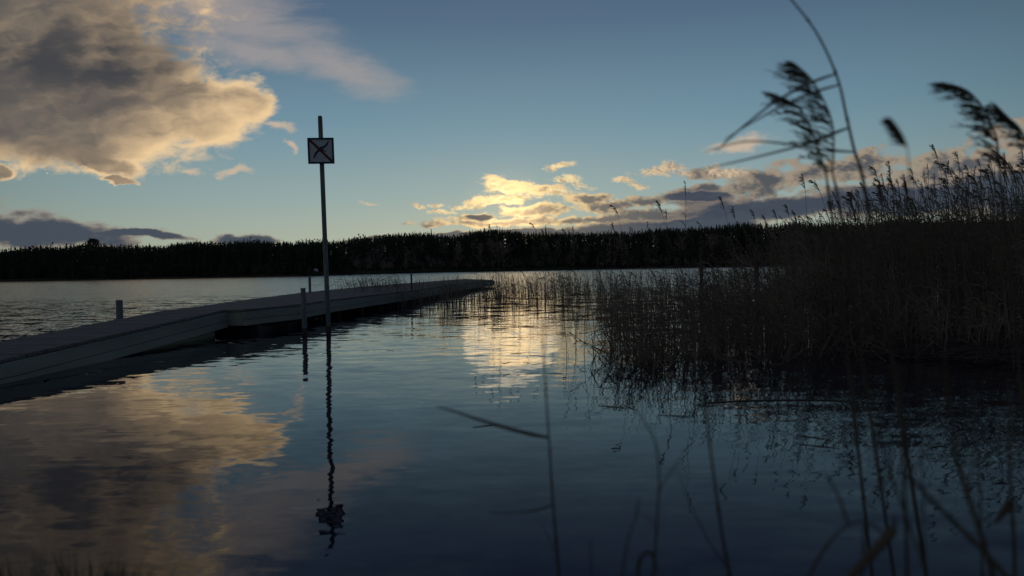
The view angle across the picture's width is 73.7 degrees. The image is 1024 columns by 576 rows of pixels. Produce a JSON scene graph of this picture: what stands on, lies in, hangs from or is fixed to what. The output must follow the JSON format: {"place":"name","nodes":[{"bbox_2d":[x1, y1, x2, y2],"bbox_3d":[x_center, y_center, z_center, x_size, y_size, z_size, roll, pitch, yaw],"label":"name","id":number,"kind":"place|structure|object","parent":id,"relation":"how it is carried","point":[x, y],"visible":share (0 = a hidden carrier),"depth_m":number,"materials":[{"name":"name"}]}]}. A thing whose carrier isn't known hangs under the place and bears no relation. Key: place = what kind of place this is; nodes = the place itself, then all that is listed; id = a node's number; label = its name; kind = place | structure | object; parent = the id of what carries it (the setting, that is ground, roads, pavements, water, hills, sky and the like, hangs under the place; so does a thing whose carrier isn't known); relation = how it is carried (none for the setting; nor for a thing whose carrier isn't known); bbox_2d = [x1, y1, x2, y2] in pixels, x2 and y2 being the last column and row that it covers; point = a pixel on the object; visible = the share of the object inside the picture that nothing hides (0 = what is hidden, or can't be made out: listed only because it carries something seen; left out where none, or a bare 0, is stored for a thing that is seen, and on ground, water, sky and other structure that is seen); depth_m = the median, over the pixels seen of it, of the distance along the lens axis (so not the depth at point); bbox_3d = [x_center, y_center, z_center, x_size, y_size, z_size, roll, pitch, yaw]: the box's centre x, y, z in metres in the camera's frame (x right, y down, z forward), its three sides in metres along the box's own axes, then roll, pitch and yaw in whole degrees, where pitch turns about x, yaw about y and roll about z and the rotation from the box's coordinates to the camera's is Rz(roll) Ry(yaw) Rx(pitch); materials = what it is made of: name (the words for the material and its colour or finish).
{"place":"outdoors","nodes":[
{"label":"outdoors","id":0,"kind":"place"},
{"bbox_2d":[0,264,832,281],"bbox_3d":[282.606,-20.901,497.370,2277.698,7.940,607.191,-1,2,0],"label":"shore","id":1,"kind":"structure","parent":0,"point":[62,279],"depth_m":228.65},
{"bbox_2d":[85,238,100,247],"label":"pine tree","id":2,"kind":"object","parent":1,"relation":"on","point":[93,241],"visible":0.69,"depth_m":263.95,"materials":[{"name":"green plant"}]},
{"bbox_2d":[453,242,462,260],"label":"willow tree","id":3,"kind":"object","parent":1,"relation":"on","point":[458,251],"visible":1,"depth_m":438.36,"materials":[{"name":"green plant"}]},
{"bbox_2d":[492,240,506,268],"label":"birch tree","id":4,"kind":"object","parent":1,"relation":"on","point":[500,246],"visible":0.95,"depth_m":453.42,"materials":[{"name":"green plant"}]},
{"bbox_2d":[499,243,511,267],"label":"birch tree","id":5,"kind":"object","parent":1,"relation":"on","point":[505,258],"visible":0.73,"depth_m":466.40,"materials":[{"name":"green plant"}]},
{"bbox_2d":[0,218,1023,279],"bbox_3d":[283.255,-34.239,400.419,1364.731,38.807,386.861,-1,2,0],"label":"wood","id":6,"kind":"object","parent":1,"relation":"on","point":[103,262],"visible":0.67,"depth_m":336.89,"materials":[{"name":"plant"}]},
{"bbox_2d":[342,245,869,270],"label":"scrub","id":7,"kind":"object","parent":1,"relation":"on","point":[416,264],"visible":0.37,"depth_m":448.91,"materials":[{"name":"plant"}]},
{"bbox_2d":[313,266,597,273],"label":"shore meadow","id":8,"kind":"structure","parent":0,"point":[454,269],"depth_m":435.17,"materials":[{"name":"green plant"}]},
{"bbox_2d":[0,264,1023,575],"bbox_3d":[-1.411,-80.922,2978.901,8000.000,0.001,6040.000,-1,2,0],"label":"water","id":9,"kind":"structure","parent":0,"point":[346,446],"depth_m":4.21,"materials":[{"name":"blue liquid"}]},
{"bbox_2d":[115,300,122,318],"bbox_3d":[-6.665,0.950,11.627,0.120,1.493,0.120,-1,2,0],"label":"mooring post","id":10,"kind":"object","parent":9,"relation":"in","point":[119,309],"visible":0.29,"depth_m":11.57,"materials":[{"name":"grey wood"}]},
{"bbox_2d":[0,279,494,383],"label":"dock","id":11,"kind":"object","parent":9,"relation":"on","point":[25,357],"visible":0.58,"depth_m":10.89,"materials":[{"name":"grey wood"}]},
{"bbox_2d":[300,288,306,334],"bbox_3d":[-3.713,0.814,12.225,0.112,1.630,0.096,-1,2,0],"label":"mooring post","id":12,"kind":"object","parent":9,"relation":"in","point":[303,311],"visible":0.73,"depth_m":12.18,"materials":[{"name":"grey wood"}]},
{"bbox_2d":[307,116,334,332],"bbox_3d":[-3.339,-0.439,12.252,0.456,5.238,0.368,-1,2,0],"label":"prohibition sign","id":13,"kind":"object","parent":9,"relation":"in","point":[321,150],"visible":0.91,"depth_m":12.14,"materials":[{"name":"metal"}]},
{"bbox_2d":[609,205,633,326],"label":"reed","id":14,"kind":"object","parent":9,"relation":"in","point":[622,255],"visible":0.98,"depth_m":11.99,"materials":[{"name":"brown plant"}]},
{"bbox_2d":[313,166,1023,368],"bbox_3d":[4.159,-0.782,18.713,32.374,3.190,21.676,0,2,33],"label":"reed bed","id":15,"kind":"object","parent":9,"relation":"in","point":[775,292],"visible":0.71,"depth_m":10.61,"materials":[{"name":"black plant"}]},
{"bbox_2d":[656,200,681,328],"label":"reed","id":16,"kind":"object","parent":9,"relation":"in","point":[657,202],"visible":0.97,"depth_m":11.05,"materials":[{"name":"brown plant"}]},
{"bbox_2d":[676,181,686,343],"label":"reed","id":17,"kind":"object","parent":9,"relation":"in","point":[685,241],"visible":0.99,"depth_m":9.46,"materials":[{"name":"brown plant"}]},
{"bbox_2d":[699,247,703,299],"bbox_3d":[4.727,0.167,17.013,0.098,2.365,0.098,-1,2,0],"label":"mooring post","id":18,"kind":"object","parent":9,"relation":"in","point":[701,254],"visible":0.35,"depth_m":16.95,"materials":[{"name":"brown wood"}]},
{"bbox_2d":[475,316,975,448],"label":"floating litter","id":19,"kind":"object","parent":9,"relation":"on","point":[732,378],"visible":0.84,"depth_m":6.81,"materials":[{"name":"brown plant"}]},
{"bbox_2d":[722,206,739,327],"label":"reed","id":20,"kind":"object","parent":9,"relation":"in","point":[732,211],"visible":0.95,"depth_m":9.50,"materials":[{"name":"brown plant"}]},
{"bbox_2d":[718,197,748,318],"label":"reed","id":21,"kind":"object","parent":9,"relation":"in","point":[722,204],"visible":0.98,"depth_m":8.96,"materials":[{"name":"brown plant"}]},
{"bbox_2d":[732,224,747,335],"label":"reed","id":22,"kind":"object","parent":9,"relation":"in","point":[746,263],"visible":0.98,"depth_m":8.97,"materials":[{"name":"brown plant"}]},
{"bbox_2d":[749,210,765,347],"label":"reed","id":23,"kind":"object","parent":9,"relation":"in","point":[753,214],"visible":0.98,"depth_m":8.98,"materials":[{"name":"brown plant"}]},
{"bbox_2d":[750,215,770,331],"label":"reed","id":24,"kind":"object","parent":9,"relation":"in","point":[763,217],"visible":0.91,"depth_m":9.98,"materials":[{"name":"brown plant"}]},
{"bbox_2d":[771,209,798,337],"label":"reed","id":25,"kind":"object","parent":9,"relation":"in","point":[786,264],"visible":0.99,"depth_m":8.97,"materials":[{"name":"brown plant"}]},
{"bbox_2d":[777,210,803,339],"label":"reed","id":26,"kind":"object","parent":9,"relation":"in","point":[794,214],"visible":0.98,"depth_m":8.99,"materials":[{"name":"brown plant"}]},
{"bbox_2d":[707,399,881,402],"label":"floating reed","id":27,"kind":"object","parent":9,"relation":"on","point":[790,399],"visible":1,"depth_m":5.51,"materials":[{"name":"black plant"}]},
{"bbox_2d":[776,204,820,343],"bbox_3d":[3.598,0.003,8.542,0.540,2.120,0.151,0,2,19],"label":"reed","id":28,"kind":"object","parent":9,"relation":"in","point":[785,206],"visible":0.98,"depth_m":8.57,"materials":[{"name":"brown plant"}]},
{"bbox_2d":[787,174,810,332],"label":"reed","id":29,"kind":"object","parent":9,"relation":"in","point":[806,235],"visible":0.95,"depth_m":9.60,"materials":[{"name":"brown plant"}]},
{"bbox_2d":[763,91,873,575],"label":"reed","id":30,"kind":"object","parent":9,"relation":"on","point":[790,112],"visible":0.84,"depth_m":1.55,"materials":[{"name":"brown plant"}]},
{"bbox_2d":[805,220,833,341],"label":"reed","id":31,"kind":"object","parent":9,"relation":"in","point":[807,221],"visible":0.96,"depth_m":9.29,"materials":[{"name":"brown plant"}]},
{"bbox_2d":[809,179,843,300],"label":"reed","id":32,"kind":"object","parent":9,"relation":"in","point":[810,181],"visible":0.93,"depth_m":10.81,"materials":[{"name":"brown plant"}]},
{"bbox_2d":[764,60,895,575],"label":"reed","id":33,"kind":"object","parent":9,"relation":"on","point":[800,74],"visible":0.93,"depth_m":1.50,"materials":[{"name":"brown plant"}]},
{"bbox_2d":[824,201,851,312],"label":"reed","id":34,"kind":"object","parent":9,"relation":"in","point":[840,263],"visible":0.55,"depth_m":9.51,"materials":[{"name":"brown plant"}]},
{"bbox_2d":[830,192,852,317],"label":"reed","id":35,"kind":"object","parent":9,"relation":"in","point":[848,195],"visible":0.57,"depth_m":10.53,"materials":[{"name":"brown plant"}]},
{"bbox_2d":[835,190,855,336],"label":"reed","id":36,"kind":"object","parent":9,"relation":"in","point":[851,197],"visible":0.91,"depth_m":10.09,"materials":[{"name":"brown plant"}]},
{"bbox_2d":[832,191,858,307],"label":"reed","id":37,"kind":"object","parent":9,"relation":"in","point":[846,239],"visible":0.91,"depth_m":10.38,"materials":[{"name":"brown plant"}]},
{"bbox_2d":[835,201,858,314],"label":"reed","id":38,"kind":"object","parent":9,"relation":"in","point":[852,263],"visible":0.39,"depth_m":10.08,"materials":[{"name":"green plant"}]},
{"bbox_2d":[836,196,860,316],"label":"reed","id":39,"kind":"object","parent":9,"relation":"in","point":[852,230],"visible":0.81,"depth_m":10.71,"materials":[{"name":"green plant"}]},
{"bbox_2d":[839,195,859,319],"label":"reed","id":40,"kind":"object","parent":9,"relation":"in","point":[858,220],"visible":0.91,"depth_m":10.41,"materials":[{"name":"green plant"}]},
{"bbox_2d":[841,198,865,316],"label":"reed","id":41,"kind":"object","parent":9,"relation":"in","point":[858,237],"visible":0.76,"depth_m":10.28,"materials":[{"name":"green plant"}]},
{"bbox_2d":[862,187,885,300],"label":"reed","id":42,"kind":"object","parent":9,"relation":"in","point":[880,232],"visible":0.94,"depth_m":9.93,"materials":[{"name":"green plant"}]},
{"bbox_2d":[858,182,889,317],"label":"reed","id":43,"kind":"object","parent":9,"relation":"in","point":[878,237],"visible":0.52,"depth_m":9.91,"materials":[{"name":"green plant"}]},
{"bbox_2d":[860,166,891,292],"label":"reed","id":44,"kind":"object","parent":9,"relation":"in","point":[883,214],"visible":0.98,"depth_m":10.00,"materials":[{"name":"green plant"}]},
{"bbox_2d":[865,178,896,325],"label":"reed","id":45,"kind":"object","parent":9,"relation":"in","point":[876,180],"visible":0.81,"depth_m":10.09,"materials":[{"name":"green plant"}]},
{"bbox_2d":[870,160,892,334],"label":"reed","id":46,"kind":"object","parent":9,"relation":"in","point":[889,168],"visible":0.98,"depth_m":9.76,"materials":[{"name":"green plant"}]},
{"bbox_2d":[870,176,896,281],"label":"reed","id":47,"kind":"object","parent":9,"relation":"in","point":[888,179],"visible":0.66,"depth_m":10.23,"materials":[{"name":"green plant"}]},
{"bbox_2d":[875,173,895,306],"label":"reed","id":48,"kind":"object","parent":9,"relation":"in","point":[890,239],"visible":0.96,"depth_m":9.86,"materials":[{"name":"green plant"}]},
{"bbox_2d":[886,178,897,292],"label":"reed","id":49,"kind":"object","parent":9,"relation":"in","point":[891,183],"visible":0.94,"depth_m":10.05,"materials":[{"name":"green plant"}]},
{"bbox_2d":[875,184,911,326],"bbox_3d":[5.863,-0.290,10.552,0.552,2.652,0.425,-1,2,17],"label":"reed","id":50,"kind":"object","parent":9,"relation":"in","point":[883,189],"visible":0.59,"depth_m":10.42,"materials":[{"name":"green plant"}]},
{"bbox_2d":[884,179,917,309],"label":"reed","id":51,"kind":"object","parent":9,"relation":"in","point":[899,235],"visible":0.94,"depth_m":10.33,"materials":[{"name":"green plant"}]},
{"bbox_2d":[904,197,915,329],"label":"reed","id":52,"kind":"object","parent":9,"relation":"in","point":[906,259],"visible":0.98,"depth_m":10.08,"materials":[{"name":"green plant"}]},
{"bbox_2d":[903,182,924,333],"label":"reed","id":53,"kind":"object","parent":9,"relation":"in","point":[917,242],"visible":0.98,"depth_m":10.04,"materials":[{"name":"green plant"}]},
{"bbox_2d":[902,168,936,278],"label":"reed","id":54,"kind":"object","parent":9,"relation":"in","point":[915,214],"visible":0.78,"depth_m":11.61,"materials":[{"name":"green plant"}]},
{"bbox_2d":[829,322,1023,368],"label":"reed litter","id":55,"kind":"object","parent":9,"relation":"on","point":[966,348],"visible":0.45,"depth_m":8.19,"materials":[{"name":"brown plant"}]},
{"bbox_2d":[918,172,937,332],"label":"reed","id":56,"kind":"object","parent":9,"relation":"in","point":[930,240],"visible":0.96,"depth_m":9.68,"materials":[{"name":"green plant"}]},
{"bbox_2d":[924,164,938,283],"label":"reed","id":57,"kind":"object","parent":9,"relation":"in","point":[928,222],"visible":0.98,"depth_m":9.58,"materials":[{"name":"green plant"}]},
{"bbox_2d":[924,178,949,333],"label":"reed","id":58,"kind":"object","parent":9,"relation":"in","point":[944,180],"visible":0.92,"depth_m":9.64,"materials":[{"name":"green plant"}]},
{"bbox_2d":[937,191,949,287],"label":"reed","id":59,"kind":"object","parent":9,"relation":"in","point":[947,196],"visible":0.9,"depth_m":10.33,"materials":[{"name":"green plant"}]},
{"bbox_2d":[929,168,960,276],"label":"reed","id":60,"kind":"object","parent":9,"relation":"in","point":[951,170],"visible":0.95,"depth_m":10.96,"materials":[{"name":"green plant"}]},
{"bbox_2d":[933,161,959,220],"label":"reed","id":61,"kind":"object","parent":9,"relation":"in","point":[937,163],"visible":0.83,"depth_m":13.61,"materials":[{"name":"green plant"}]},
{"bbox_2d":[927,177,968,329],"bbox_3d":[6.495,-0.306,10.190,0.561,2.694,0.432,-1,2,-1],"label":"reed","id":62,"kind":"object","parent":9,"relation":"in","point":[939,178],"visible":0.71,"depth_m":10.08,"materials":[{"name":"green plant"}]},
{"bbox_2d":[929,144,967,297],"bbox_3d":[5.968,-0.425,9.414,0.518,3.083,0.372,-1,2,8],"label":"reed","id":63,"kind":"object","parent":9,"relation":"in","point":[932,146],"visible":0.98,"depth_m":9.35,"materials":[{"name":"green plant"}]},
{"bbox_2d":[935,176,962,321],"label":"reed","id":64,"kind":"object","parent":9,"relation":"in","point":[951,216],"visible":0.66,"depth_m":11.85,"materials":[{"name":"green plant"}]},
{"bbox_2d":[934,200,966,319],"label":"reed","id":65,"kind":"object","parent":9,"relation":"in","point":[951,249],"visible":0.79,"depth_m":11.08,"materials":[{"name":"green plant"}]},
{"bbox_2d":[943,169,964,299],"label":"reed","id":66,"kind":"object","parent":9,"relation":"in","point":[952,214],"visible":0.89,"depth_m":11.21,"materials":[{"name":"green plant"}]},
{"bbox_2d":[939,166,969,324],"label":"reed","id":67,"kind":"object","parent":9,"relation":"in","point":[963,207],"visible":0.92,"depth_m":11.39,"materials":[{"name":"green plant"}]},
{"bbox_2d":[939,163,971,319],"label":"reed","id":68,"kind":"object","parent":9,"relation":"in","point":[944,165],"visible":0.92,"depth_m":11.08,"materials":[{"name":"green plant"}]},
{"bbox_2d":[954,168,980,320],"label":"reed","id":69,"kind":"object","parent":9,"relation":"in","point":[972,217],"visible":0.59,"depth_m":11.44,"materials":[{"name":"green plant"}]},
{"bbox_2d":[945,151,1002,335],"bbox_3d":[6.190,-0.372,9.210,0.751,2.948,0.210,-1,2,8],"label":"reed","id":70,"kind":"object","parent":9,"relation":"in","point":[956,155],"visible":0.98,"depth_m":9.23,"materials":[{"name":"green plant"}]},
{"bbox_2d":[927,80,1023,425],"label":"reed","id":71,"kind":"object","parent":9,"relation":"on","point":[961,92],"visible":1,"depth_m":1.59,"materials":[{"name":"brown plant"}]},
{"bbox_2d":[970,189,993,324],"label":"reed","id":72,"kind":"object","parent":9,"relation":"in","point":[986,236],"visible":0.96,"depth_m":10.14,"materials":[{"name":"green plant"}]},
{"bbox_2d":[961,174,1005,335],"bbox_3d":[6.536,-0.270,9.491,0.551,2.648,0.425,0,2,26],"label":"reed","id":73,"kind":"object","parent":9,"relation":"in","point":[973,178],"visible":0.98,"depth_m":9.37,"materials":[{"name":"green plant"}]},
{"bbox_2d":[975,175,997,305],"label":"reed","id":74,"kind":"object","parent":9,"relation":"in","point":[995,239],"visible":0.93,"depth_m":10.20,"materials":[{"name":"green plant"}]},
{"bbox_2d":[971,169,1003,275],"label":"reed","id":75,"kind":"object","parent":9,"relation":"in","point":[990,200],"visible":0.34,"depth_m":11.42,"materials":[{"name":"brown plant"}]},
{"bbox_2d":[973,155,1004,282],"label":"reed","id":76,"kind":"object","parent":9,"relation":"in","point":[992,188],"visible":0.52,"depth_m":10.91,"materials":[{"name":"brown plant"}]},
{"bbox_2d":[970,159,1013,322],"bbox_3d":[6.524,-0.339,9.318,0.722,2.837,0.202,-1,2,-2],"label":"reed","id":77,"kind":"object","parent":9,"relation":"in","point":[982,235],"visible":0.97,"depth_m":9.32,"materials":[{"name":"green plant"}]},
{"bbox_2d":[974,152,1012,327],"bbox_3d":[7.415,-0.512,10.523,0.523,3.139,0.235,0,2,35],"label":"reed","id":78,"kind":"object","parent":9,"relation":"in","point":[997,226],"visible":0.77,"depth_m":10.51,"materials":[{"name":"brown plant"}]},
{"bbox_2d":[973,101,1023,149],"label":"reed","id":79,"kind":"object","parent":9,"relation":"on","point":[995,110],"visible":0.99,"depth_m":1.59,"materials":[{"name":"brown plant"}]},
{"bbox_2d":[983,163,1022,332],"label":"reed","id":80,"kind":"object","parent":9,"relation":"in","point":[1003,238],"visible":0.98,"depth_m":9.16,"materials":[{"name":"brown plant"}]},
{"bbox_2d":[990,156,1020,253],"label":"reed","id":81,"kind":"object","parent":9,"relation":"in","point":[1007,188],"visible":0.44,"depth_m":11.69,"materials":[{"name":"brown plant"}]},
{"bbox_2d":[989,168,1022,326],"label":"reed","id":82,"kind":"object","parent":9,"relation":"in","point":[1014,179],"visible":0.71,"depth_m":9.76,"materials":[{"name":"brown plant"}]},
{"bbox_2d":[992,180,1023,280],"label":"reed","id":83,"kind":"object","parent":9,"relation":"in","point":[996,182],"visible":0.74,"depth_m":10.05,"materials":[{"name":"brown plant"}]},
{"bbox_2d":[993,150,1023,264],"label":"reed","id":84,"kind":"object","parent":9,"relation":"in","point":[1013,204],"visible":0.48,"depth_m":8.86,"materials":[{"name":"brown plant"}]},
{"bbox_2d":[999,171,1023,283],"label":"reed","id":85,"kind":"object","parent":9,"relation":"in","point":[1005,173],"visible":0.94,"depth_m":10.26,"materials":[{"name":"brown plant"}]},
{"bbox_2d":[1001,160,1023,280],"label":"reed","id":86,"kind":"object","parent":9,"relation":"in","point":[1009,164],"visible":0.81,"depth_m":9.15,"materials":[{"name":"brown plant"}]},
{"bbox_2d":[1005,169,1023,258],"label":"reed","id":87,"kind":"object","parent":9,"relation":"in","point":[1017,171],"visible":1,"depth_m":8.96,"materials":[{"name":"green plant"}]},
{"bbox_2d":[0,0,1023,260],"label":"sky","id":88,"kind":"structure","parent":0,"point":[162,123],"materials":[{"name":"blue"}]},
{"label":"shore","id":89,"kind":"structure","parent":0,"visible":0},
{"bbox_2d":[0,550,180,575],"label":"shore grass","id":90,"kind":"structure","parent":89,"relation":"on","point":[89,574],"depth_m":1.50,"materials":[{"name":"black plant"}]},
{"bbox_2d":[436,298,559,575],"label":"grass stalk","id":91,"kind":"object","parent":89,"relation":"on","point":[527,433],"depth_m":1.36,"materials":[{"name":"black plant"}]},
{"bbox_2d":[590,539,591,575],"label":"grass stalk","id":92,"kind":"object","parent":89,"relation":"on","point":[590,558],"depth_m":1.11,"materials":[{"name":"black plant"}]},
{"bbox_2d":[621,498,657,575],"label":"grass stalk","id":93,"kind":"object","parent":89,"relation":"on","point":[640,560],"depth_m":1.11,"materials":[{"name":"black plant"}]},
{"bbox_2d":[616,382,685,575],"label":"grass stalk","id":94,"kind":"object","parent":89,"relation":"on","point":[656,527],"depth_m":1.16,"materials":[{"name":"black plant"}]},
{"bbox_2d":[677,336,731,575],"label":"grass stalk","id":95,"kind":"object","parent":89,"relation":"on","point":[727,566],"depth_m":1.21,"materials":[{"name":"black plant"}]},
{"bbox_2d":[691,0,927,575],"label":"reed","id":96,"kind":"object","parent":89,"relation":"on","point":[893,367],"visible":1,"depth_m":1.44,"materials":[{"name":"brown plant"}]},
{"bbox_2d":[808,472,881,575],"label":"grass stalk","id":97,"kind":"object","parent":89,"relation":"on","point":[827,544],"depth_m":1.01,"materials":[{"name":"black plant"}]},
{"bbox_2d":[860,520,866,575],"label":"grass stalk","id":98,"kind":"object","parent":89,"relation":"on","point":[863,547],"depth_m":1.01,"materials":[{"name":"black plant"}]},
{"bbox_2d":[845,517,898,575],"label":"reed stub","id":99,"kind":"object","parent":89,"relation":"on","point":[878,547],"visible":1,"depth_m":0.96,"materials":[{"name":"brown plant"}]},
{"bbox_2d":[860,364,935,575],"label":"grass stalk","id":100,"kind":"object","parent":89,"relation":"on","point":[903,504],"depth_m":1.01,"materials":[{"name":"black plant"}]},
{"bbox_2d":[880,117,926,575],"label":"reed","id":101,"kind":"object","parent":89,"relation":"on","point":[892,127],"visible":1,"depth_m":1.05,"materials":[{"name":"brown plant"}]},
{"bbox_2d":[907,471,1008,575],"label":"grass stalk","id":102,"kind":"object","parent":89,"relation":"on","point":[977,545],"depth_m":0.91,"materials":[{"name":"black plant"}]},
{"bbox_2d":[942,352,995,575],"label":"grass stalk","id":103,"kind":"object","parent":89,"relation":"on","point":[983,542],"depth_m":0.96,"materials":[{"name":"black plant"}]},
{"bbox_2d":[971,384,983,575],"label":"grass stalk","id":104,"kind":"object","parent":89,"relation":"on","point":[980,513],"depth_m":1.16,"materials":[{"name":"black plant"}]},
{"bbox_2d":[993,392,1016,575],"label":"grass stalk","id":105,"kind":"object","parent":89,"relation":"on","point":[1008,506],"depth_m":1.11,"materials":[{"name":"black plant"}]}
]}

